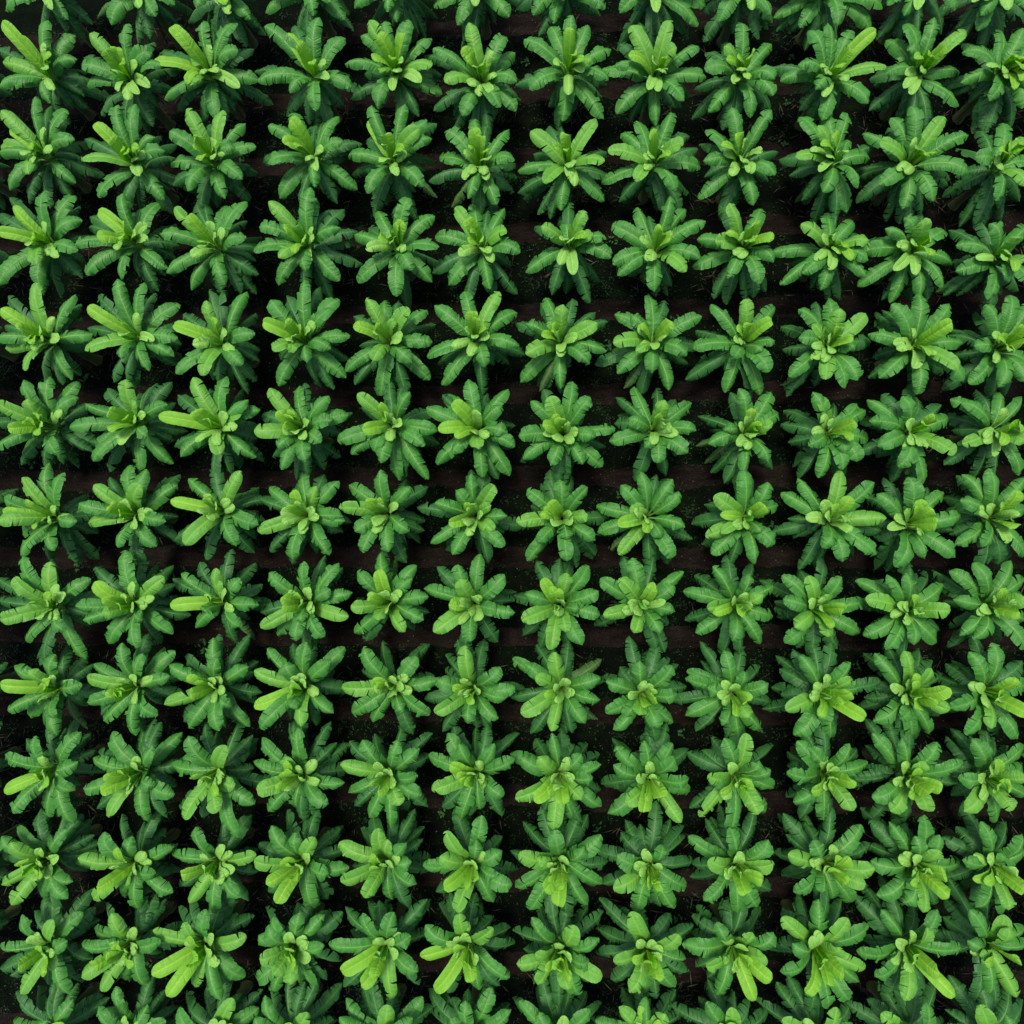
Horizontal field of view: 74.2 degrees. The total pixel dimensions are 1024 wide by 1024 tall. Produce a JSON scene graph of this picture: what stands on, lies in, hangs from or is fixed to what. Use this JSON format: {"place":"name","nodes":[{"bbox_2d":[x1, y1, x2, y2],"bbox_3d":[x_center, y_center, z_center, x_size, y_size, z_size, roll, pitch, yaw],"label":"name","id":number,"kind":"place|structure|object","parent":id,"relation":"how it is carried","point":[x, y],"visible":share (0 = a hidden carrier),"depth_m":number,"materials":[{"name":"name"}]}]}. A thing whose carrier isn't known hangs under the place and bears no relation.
{"place":"outdoors","nodes":[
{"label":"outdoors","id":0,"kind":"place"},
{"bbox_2d":[0,0,1023,1023],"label":"ground","id":1,"kind":"structure","parent":0,"point":[24,18],"depth_m":21.16,"materials":[{"name":"brown soil"}]},
{"bbox_2d":[0,191,96,297],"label":"banana plant","id":2,"kind":"object","parent":1,"relation":"on","point":[43,252],"visible":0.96,"depth_m":20.03,"materials":[{"name":"green plant"}]},
{"bbox_2d":[0,556,98,661],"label":"banana plant","id":3,"kind":"object","parent":1,"relation":"on","point":[48,600],"visible":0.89,"depth_m":19.08,"materials":[{"name":"green plant"}]},
{"bbox_2d":[0,376,99,467],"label":"banana plant","id":4,"kind":"object","parent":1,"relation":"on","point":[37,424],"visible":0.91,"depth_m":19.80,"materials":[{"name":"green plant"}]},
{"bbox_2d":[0,796,102,915],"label":"banana plant","id":5,"kind":"object","parent":1,"relation":"on","point":[36,861],"visible":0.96,"depth_m":18.94,"materials":[{"name":"green plant"}]},
{"bbox_2d":[0,282,102,384],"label":"banana plant","id":6,"kind":"object","parent":1,"relation":"on","point":[33,333],"visible":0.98,"depth_m":19.78,"materials":[{"name":"green plant"}]},
{"bbox_2d":[0,97,104,207],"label":"banana plant","id":7,"kind":"object","parent":1,"relation":"on","point":[62,168],"visible":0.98,"depth_m":20.44,"materials":[{"name":"green plant"}]},
{"bbox_2d":[0,463,105,563],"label":"banana plant","id":8,"kind":"object","parent":1,"relation":"on","point":[32,517],"visible":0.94,"depth_m":19.48,"materials":[{"name":"green plant"}]},
{"bbox_2d":[0,889,106,994],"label":"banana plant","id":9,"kind":"object","parent":1,"relation":"on","point":[50,952],"visible":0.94,"depth_m":18.67,"materials":[{"name":"green plant"}]},
{"bbox_2d":[4,720,108,823],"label":"banana plant","id":10,"kind":"object","parent":1,"relation":"on","point":[45,769],"visible":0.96,"depth_m":18.91,"materials":[{"name":"green plant"}]},
{"bbox_2d":[0,20,112,122],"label":"banana plant","id":11,"kind":"object","parent":1,"relation":"on","point":[43,71],"visible":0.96,"depth_m":20.61,"materials":[{"name":"green plant"}]},
{"bbox_2d":[75,193,178,293],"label":"banana plant","id":12,"kind":"object","parent":1,"relation":"on","point":[116,234],"visible":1,"depth_m":19.81,"materials":[{"name":"green plant"}]},
{"bbox_2d":[73,810,182,908],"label":"banana plant","id":13,"kind":"object","parent":1,"relation":"on","point":[132,862],"visible":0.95,"depth_m":18.66,"materials":[{"name":"green plant"}]},
{"bbox_2d":[70,379,187,472],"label":"banana plant","id":14,"kind":"object","parent":1,"relation":"on","point":[131,416],"visible":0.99,"depth_m":19.39,"materials":[{"name":"green plant"}]},
{"bbox_2d":[81,884,182,991],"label":"banana plant","id":15,"kind":"object","parent":1,"relation":"on","point":[124,950],"visible":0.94,"depth_m":18.74,"materials":[{"name":"green plant"}]},
{"bbox_2d":[82,23,182,138],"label":"banana plant","id":16,"kind":"object","parent":1,"relation":"on","point":[124,68],"visible":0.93,"depth_m":20.06,"materials":[{"name":"green plant"}]},
{"bbox_2d":[78,465,186,564],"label":"banana plant","id":17,"kind":"object","parent":1,"relation":"on","point":[124,502],"visible":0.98,"depth_m":19.40,"materials":[{"name":"green plant"}]},
{"bbox_2d":[75,550,190,649],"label":"banana plant","id":18,"kind":"object","parent":1,"relation":"on","point":[149,606],"visible":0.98,"depth_m":19.22,"materials":[{"name":"green plant"}]},
{"bbox_2d":[85,279,181,387],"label":"banana plant","id":19,"kind":"object","parent":1,"relation":"on","point":[136,322],"visible":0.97,"depth_m":19.53,"materials":[{"name":"green plant"}]},
{"bbox_2d":[87,633,184,735],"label":"banana plant","id":20,"kind":"object","parent":1,"relation":"on","point":[118,695],"visible":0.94,"depth_m":19.00,"materials":[{"name":"green plant"}]},
{"bbox_2d":[81,104,197,213],"bbox_3d":[-11.329,-10.491,20.807,2.681,3.092,3.026,-21,85,2],"label":"banana plant","id":21,"kind":"object","parent":1,"relation":"on","point":[139,154],"visible":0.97,"depth_m":20.03,"materials":[{"name":"green plant"}]},
{"bbox_2d":[83,718,197,820],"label":"banana plant","id":22,"kind":"object","parent":1,"relation":"on","point":[132,768],"visible":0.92,"depth_m":19.04,"materials":[{"name":"green plant"}]},
{"bbox_2d":[151,899,254,999],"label":"banana plant","id":23,"kind":"object","parent":1,"relation":"on","point":[202,953],"visible":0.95,"depth_m":18.37,"materials":[{"name":"green plant"}]},
{"bbox_2d":[160,201,261,297],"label":"banana plant","id":24,"kind":"object","parent":1,"relation":"on","point":[227,243],"visible":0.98,"depth_m":19.78,"materials":[{"name":"green plant"}]},
{"bbox_2d":[158,376,264,473],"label":"banana plant","id":25,"kind":"object","parent":1,"relation":"on","point":[233,436],"visible":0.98,"depth_m":19.31,"materials":[{"name":"green plant"}]},
{"bbox_2d":[164,634,261,730],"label":"banana plant","id":26,"kind":"object","parent":1,"relation":"on","point":[213,692],"visible":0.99,"depth_m":18.99,"materials":[{"name":"green plant"}]},
{"bbox_2d":[154,21,273,121],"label":"banana plant","id":27,"kind":"object","parent":1,"relation":"on","point":[225,85],"visible":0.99,"depth_m":20.17,"materials":[{"name":"green plant"}]},
{"bbox_2d":[169,108,258,212],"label":"banana plant","id":28,"kind":"object","parent":1,"relation":"on","point":[214,166],"visible":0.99,"depth_m":19.77,"materials":[{"name":"green plant"}]},
{"bbox_2d":[173,289,261,393],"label":"banana plant","id":29,"kind":"object","parent":1,"relation":"on","point":[223,330],"visible":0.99,"depth_m":19.49,"materials":[{"name":"green plant"}]},
{"bbox_2d":[172,710,273,837],"bbox_3d":[-8.261,7.405,19.461,2.824,3.131,3.166,0,86,3],"label":"banana plant","id":30,"kind":"object","parent":1,"relation":"on","point":[215,788],"visible":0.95,"depth_m":18.62,"materials":[{"name":"green plant"}]},
{"bbox_2d":[255,902,342,992],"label":"banana plant","id":31,"kind":"object","parent":1,"relation":"on","point":[285,956],"visible":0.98,"depth_m":18.18,"materials":[{"name":"green plant"}]},
{"bbox_2d":[254,642,346,734],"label":"banana plant","id":32,"kind":"object","parent":1,"relation":"on","point":[300,681],"visible":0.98,"depth_m":18.51,"materials":[{"name":"green plant"}]},
{"bbox_2d":[253,721,348,820],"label":"banana plant","id":33,"kind":"object","parent":1,"relation":"on","point":[303,780],"visible":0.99,"depth_m":18.75,"materials":[{"name":"green plant"}]},
{"bbox_2d":[254,809,348,907],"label":"banana plant","id":34,"kind":"object","parent":1,"relation":"on","point":[290,869],"visible":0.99,"depth_m":18.47,"materials":[{"name":"green plant"}]},
{"bbox_2d":[254,383,351,479],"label":"banana plant","id":35,"kind":"object","parent":1,"relation":"on","point":[299,435],"visible":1,"depth_m":18.98,"materials":[{"name":"green plant"}]},
{"bbox_2d":[262,280,349,389],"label":"banana plant","id":36,"kind":"object","parent":1,"relation":"on","point":[320,354],"visible":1,"depth_m":19.21,"materials":[{"name":"green plant"}]},
{"bbox_2d":[253,187,362,297],"bbox_3d":[-5.931,-7.806,20.303,2.906,3.176,2.786,0,86,3],"label":"banana plant","id":37,"kind":"object","parent":1,"relation":"on","point":[309,243],"visible":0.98,"depth_m":19.56,"materials":[{"name":"green plant"}]},
{"bbox_2d":[255,17,367,132],"bbox_3d":[-6.067,-13.185,20.702,3.342,3.092,2.497,27,88,4],"label":"banana plant","id":38,"kind":"object","parent":1,"relation":"on","point":[317,83],"visible":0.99,"depth_m":19.83,"materials":[{"name":"green plant"}]},
{"bbox_2d":[328,898,430,999],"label":"banana plant","id":39,"kind":"object","parent":1,"relation":"on","point":[389,937],"visible":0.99,"depth_m":18.13,"materials":[{"name":"green plant"}]},
{"bbox_2d":[338,806,430,907],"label":"banana plant","id":40,"kind":"object","parent":1,"relation":"on","point":[387,863],"visible":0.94,"depth_m":18.43,"materials":[{"name":"green plant"}]},
{"bbox_2d":[340,728,432,827],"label":"banana plant","id":41,"kind":"object","parent":1,"relation":"on","point":[391,785],"visible":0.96,"depth_m":18.29,"materials":[{"name":"green plant"}]},
{"bbox_2d":[337,378,439,481],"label":"banana plant","id":42,"kind":"object","parent":1,"relation":"on","point":[401,438],"visible":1,"depth_m":18.89,"materials":[{"name":"green plant"}]},
{"bbox_2d":[345,298,435,395],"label":"banana plant","id":43,"kind":"object","parent":1,"relation":"on","point":[395,337],"visible":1,"depth_m":19.53,"materials":[{"name":"green plant"}]},
{"bbox_2d":[348,104,436,219],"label":"banana plant","id":44,"kind":"object","parent":1,"relation":"on","point":[398,147],"visible":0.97,"depth_m":19.61,"materials":[{"name":"green plant"}]},
{"bbox_2d":[345,19,442,125],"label":"banana plant","id":45,"kind":"object","parent":1,"relation":"on","point":[388,49],"visible":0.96,"depth_m":19.76,"materials":[{"name":"green plant"}]},
{"bbox_2d":[420,888,514,993],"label":"banana plant","id":46,"kind":"object","parent":1,"relation":"on","point":[470,929],"visible":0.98,"depth_m":17.88,"materials":[{"name":"green plant"}]},
{"bbox_2d":[426,379,514,478],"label":"banana plant","id":47,"kind":"object","parent":1,"relation":"on","point":[464,423],"visible":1,"depth_m":18.97,"materials":[{"name":"green plant"}]},
{"bbox_2d":[424,23,519,138],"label":"banana plant","id":48,"kind":"object","parent":1,"relation":"on","point":[482,75],"visible":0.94,"depth_m":19.43,"materials":[{"name":"green plant"}]},
{"bbox_2d":[428,723,518,819],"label":"banana plant","id":49,"kind":"object","parent":1,"relation":"on","point":[471,784],"visible":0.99,"depth_m":18.36,"materials":[{"name":"green plant"}]},
{"bbox_2d":[0,0,1023,1023],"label":"weeds","id":50,"kind":"object","parent":1,"relation":"on","point":[507,501],"visible":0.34,"depth_m":21.08,"materials":[{"name":"green plant"}]},
{"bbox_2d":[510,728,601,829],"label":"banana plant","id":51,"kind":"object","parent":1,"relation":"on","point":[563,785],"visible":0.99,"depth_m":17.96,"materials":[{"name":"green plant"}]},
{"bbox_2d":[510,639,604,733],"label":"banana plant","id":52,"kind":"object","parent":1,"relation":"on","point":[554,699],"visible":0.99,"depth_m":18.25,"materials":[{"name":"green plant"}]},
{"bbox_2d":[513,894,603,1007],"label":"banana plant","id":53,"kind":"object","parent":1,"relation":"on","point":[558,931],"visible":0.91,"depth_m":17.63,"materials":[{"name":"green plant"}]},
{"bbox_2d":[510,807,608,913],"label":"banana plant","id":54,"kind":"object","parent":1,"relation":"on","point":[564,870],"visible":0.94,"depth_m":18.13,"materials":[{"name":"green plant"}]},
{"bbox_2d":[515,15,610,130],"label":"banana plant","id":55,"kind":"object","parent":1,"relation":"on","point":[570,91],"visible":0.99,"depth_m":19.54,"materials":[{"name":"green plant"}]},
{"bbox_2d":[518,118,612,219],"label":"banana plant","id":56,"kind":"object","parent":1,"relation":"on","point":[565,167],"visible":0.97,"depth_m":19.61,"materials":[{"name":"green plant"}]},
{"bbox_2d":[596,471,691,565],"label":"banana plant","id":57,"kind":"object","parent":1,"relation":"on","point":[636,522],"visible":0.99,"depth_m":18.51,"materials":[{"name":"green plant"}]},
{"bbox_2d":[596,897,693,998],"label":"banana plant","id":58,"kind":"object","parent":1,"relation":"on","point":[644,956],"visible":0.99,"depth_m":18.13,"materials":[{"name":"green plant"}]},
{"bbox_2d":[600,723,689,822],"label":"banana plant","id":59,"kind":"object","parent":1,"relation":"on","point":[644,763],"visible":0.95,"depth_m":17.95,"materials":[{"name":"green plant"}]},
{"bbox_2d":[598,800,693,911],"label":"banana plant","id":60,"kind":"object","parent":1,"relation":"on","point":[648,847],"visible":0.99,"depth_m":18.34,"materials":[{"name":"green plant"}]},
{"bbox_2d":[595,294,701,394],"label":"banana plant","id":61,"kind":"object","parent":1,"relation":"on","point":[640,349],"visible":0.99,"depth_m":18.97,"materials":[{"name":"green plant"}]},
{"bbox_2d":[601,112,700,211],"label":"banana plant","id":62,"kind":"object","parent":1,"relation":"on","point":[658,183],"visible":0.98,"depth_m":19.57,"materials":[{"name":"green plant"}]},
{"bbox_2d":[602,20,705,127],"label":"banana plant","id":63,"kind":"object","parent":1,"relation":"on","point":[643,56],"visible":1,"depth_m":19.37,"materials":[{"name":"green plant"}]},
{"bbox_2d":[674,641,771,737],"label":"banana plant","id":64,"kind":"object","parent":1,"relation":"on","point":[716,684],"visible":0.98,"depth_m":18.39,"materials":[{"name":"green plant"}]},
{"bbox_2d":[682,897,776,1000],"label":"banana plant","id":65,"kind":"object","parent":1,"relation":"on","point":[726,950],"visible":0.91,"depth_m":17.80,"materials":[{"name":"green plant"}]},
{"bbox_2d":[688,803,773,912],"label":"banana plant","id":66,"kind":"object","parent":1,"relation":"on","point":[722,850],"visible":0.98,"depth_m":17.88,"materials":[{"name":"green plant"}]},
{"bbox_2d":[687,725,774,829],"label":"banana plant","id":67,"kind":"object","parent":1,"relation":"on","point":[736,782],"visible":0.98,"depth_m":17.73,"materials":[{"name":"green plant"}]},
{"bbox_2d":[760,557,864,656],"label":"banana plant","id":68,"kind":"object","parent":1,"relation":"on","point":[808,610],"visible":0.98,"depth_m":18.18,"materials":[{"name":"green plant"}]},
{"bbox_2d":[768,892,868,1012],"bbox_3d":[8.150,11.430,18.297,2.666,3.190,2.777,-35,85,0],"label":"banana plant","id":69,"kind":"object","parent":1,"relation":"on","point":[822,930],"visible":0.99,"depth_m":17.44,"materials":[{"name":"green plant"}]},
{"bbox_2d":[763,640,880,738],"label":"banana plant","id":70,"kind":"object","parent":1,"relation":"on","point":[814,697],"visible":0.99,"depth_m":17.84,"materials":[{"name":"green plant"}]},
{"bbox_2d":[774,805,874,903],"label":"banana plant","id":71,"kind":"object","parent":1,"relation":"on","point":[841,869],"visible":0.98,"depth_m":17.95,"materials":[{"name":"green plant"}]},
{"bbox_2d":[780,298,870,396],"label":"banana plant","id":72,"kind":"object","parent":1,"relation":"on","point":[829,340],"visible":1,"depth_m":18.38,"materials":[{"name":"green plant"}]},
{"bbox_2d":[779,112,874,224],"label":"banana plant","id":73,"kind":"object","parent":1,"relation":"on","point":[829,184],"visible":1,"depth_m":19.15,"materials":[{"name":"green plant"}]},
{"bbox_2d":[771,470,885,569],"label":"banana plant","id":74,"kind":"object","parent":1,"relation":"on","point":[838,519],"visible":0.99,"depth_m":18.12,"materials":[{"name":"green plant"}]},
{"bbox_2d":[772,23,885,130],"bbox_3d":[8.995,-12.278,19.824,2.442,3.128,2.625,-30,85,1],"label":"banana plant","id":75,"kind":"object","parent":1,"relation":"on","point":[829,64],"visible":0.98,"depth_m":18.88,"materials":[{"name":"green plant"}]},
{"bbox_2d":[855,562,950,660],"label":"banana plant","id":76,"kind":"object","parent":1,"relation":"on","point":[906,608],"visible":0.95,"depth_m":17.99,"materials":[{"name":"green plant"}]},
{"bbox_2d":[858,643,951,739],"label":"banana plant","id":77,"kind":"object","parent":1,"relation":"on","point":[918,698],"visible":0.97,"depth_m":18.06,"materials":[{"name":"green plant"}]},
{"bbox_2d":[847,717,963,820],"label":"banana plant","id":78,"kind":"object","parent":1,"relation":"on","point":[917,780],"visible":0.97,"depth_m":17.58,"materials":[{"name":"green plant"}]},
{"bbox_2d":[844,106,968,223],"bbox_3d":[11.341,-9.713,19.608,2.803,2.977,2.883,0,86,3],"label":"banana plant","id":79,"kind":"object","parent":1,"relation":"on","point":[901,182],"visible":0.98,"depth_m":18.83,"materials":[{"name":"green plant"}]},
{"bbox_2d":[860,388,956,482],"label":"banana plant","id":80,"kind":"object","parent":1,"relation":"on","point":[909,414],"visible":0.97,"depth_m":18.34,"materials":[{"name":"green plant"}]},
{"bbox_2d":[855,874,962,1000],"bbox_3d":[10.446,11.464,18.308,2.542,2.921,2.920,-33,85,1],"label":"banana plant","id":81,"kind":"object","parent":1,"relation":"on","point":[902,953],"visible":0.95,"depth_m":17.56,"materials":[{"name":"green plant"}]},
{"bbox_2d":[860,807,960,912],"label":"banana plant","id":82,"kind":"object","parent":1,"relation":"on","point":[922,875],"visible":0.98,"depth_m":17.50,"materials":[{"name":"green plant"}]},
{"bbox_2d":[866,477,960,572],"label":"banana plant","id":83,"kind":"object","parent":1,"relation":"on","point":[922,527],"visible":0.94,"depth_m":17.91,"materials":[{"name":"green plant"}]},
{"bbox_2d":[868,294,965,396],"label":"banana plant","id":84,"kind":"object","parent":1,"relation":"on","point":[904,333],"visible":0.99,"depth_m":18.53,"materials":[{"name":"green plant"}]},
{"bbox_2d":[868,17,966,130],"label":"banana plant","id":85,"kind":"object","parent":1,"relation":"on","point":[911,70],"visible":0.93,"depth_m":19.32,"materials":[{"name":"green plant"}]},
{"bbox_2d":[919,726,1023,822],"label":"banana plant","id":86,"kind":"object","parent":1,"relation":"on","point":[996,778],"visible":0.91,"depth_m":18.01,"materials":[{"name":"green plant"}]},
{"bbox_2d":[932,877,1023,1004],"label":"banana plant","id":87,"kind":"object","parent":1,"relation":"on","point":[966,923],"visible":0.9,"depth_m":17.52,"materials":[{"name":"green plant"}]},
{"bbox_2d":[932,633,1023,738],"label":"banana plant","id":88,"kind":"object","parent":1,"relation":"on","point":[990,702],"visible":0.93,"depth_m":17.61,"materials":[{"name":"green plant"}]},
{"bbox_2d":[933,560,1023,649],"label":"banana plant","id":89,"kind":"object","parent":1,"relation":"on","point":[997,606],"visible":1,"depth_m":17.94,"materials":[{"name":"green plant"}]},
{"bbox_2d":[940,468,1023,569],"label":"banana plant","id":90,"kind":"object","parent":1,"relation":"on","point":[977,507],"visible":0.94,"depth_m":18.13,"materials":[{"name":"green plant"}]},
{"bbox_2d":[941,802,1023,913],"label":"banana plant","id":91,"kind":"object","parent":1,"relation":"on","point":[980,849],"visible":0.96,"depth_m":17.56,"materials":[{"name":"green plant"}]},
{"bbox_2d":[941,28,1023,133],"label":"banana plant","id":92,"kind":"object","parent":1,"relation":"on","point":[990,95],"visible":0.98,"depth_m":19.13,"materials":[{"name":"green plant"}]},
{"bbox_2d":[0,543,1023,571],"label":"dirt track","id":93,"kind":"structure","parent":0,"point":[354,555],"depth_m":21.06,"materials":[{"name":"brown soil"}]},
{"bbox_2d":[0,461,1023,492],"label":"dirt track","id":94,"kind":"structure","parent":0,"point":[691,476],"depth_m":21.11,"materials":[{"name":"brown soil"}]},
{"bbox_2d":[0,621,1023,651],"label":"dirt track","id":95,"kind":"structure","parent":0,"point":[93,634],"depth_m":20.90,"materials":[{"name":"brown soil"}]},
{"bbox_2d":[0,376,1023,411],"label":"dirt track","id":96,"kind":"structure","parent":0,"point":[829,389],"depth_m":21.14,"materials":[{"name":"brown soil"}]},
{"bbox_2d":[0,289,1023,332],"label":"dirt track","id":97,"kind":"structure","parent":0,"point":[847,304],"depth_m":21.21,"materials":[{"name":"brown soil"}]},
{"bbox_2d":[0,694,1023,730],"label":"dirt track","id":98,"kind":"structure","parent":0,"point":[508,711],"depth_m":20.66,"materials":[{"name":"brown soil"}]},
{"bbox_2d":[0,775,1023,818],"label":"dirt track","id":99,"kind":"structure","parent":0,"point":[947,805],"depth_m":20.34,"materials":[{"name":"brown soil"}]},
{"bbox_2d":[0,209,1023,255],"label":"dirt track","id":100,"kind":"structure","parent":0,"point":[521,232],"depth_m":21.30,"materials":[{"name":"brown soil"}]},
{"bbox_2d":[0,0,1023,55],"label":"dirt track","id":101,"kind":"structure","parent":0,"point":[520,24],"depth_m":22.13,"materials":[{"name":"brown soil"}]},
{"bbox_2d":[0,936,1023,994],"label":"dirt track","id":102,"kind":"structure","parent":0,"point":[604,965],"depth_m":20.14,"materials":[{"name":"brown soil"}]},
{"bbox_2d":[0,66,1023,119],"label":"dirt track","id":103,"kind":"structure","parent":0,"point":[281,101],"depth_m":22.13,"materials":[{"name":"brown soil"}]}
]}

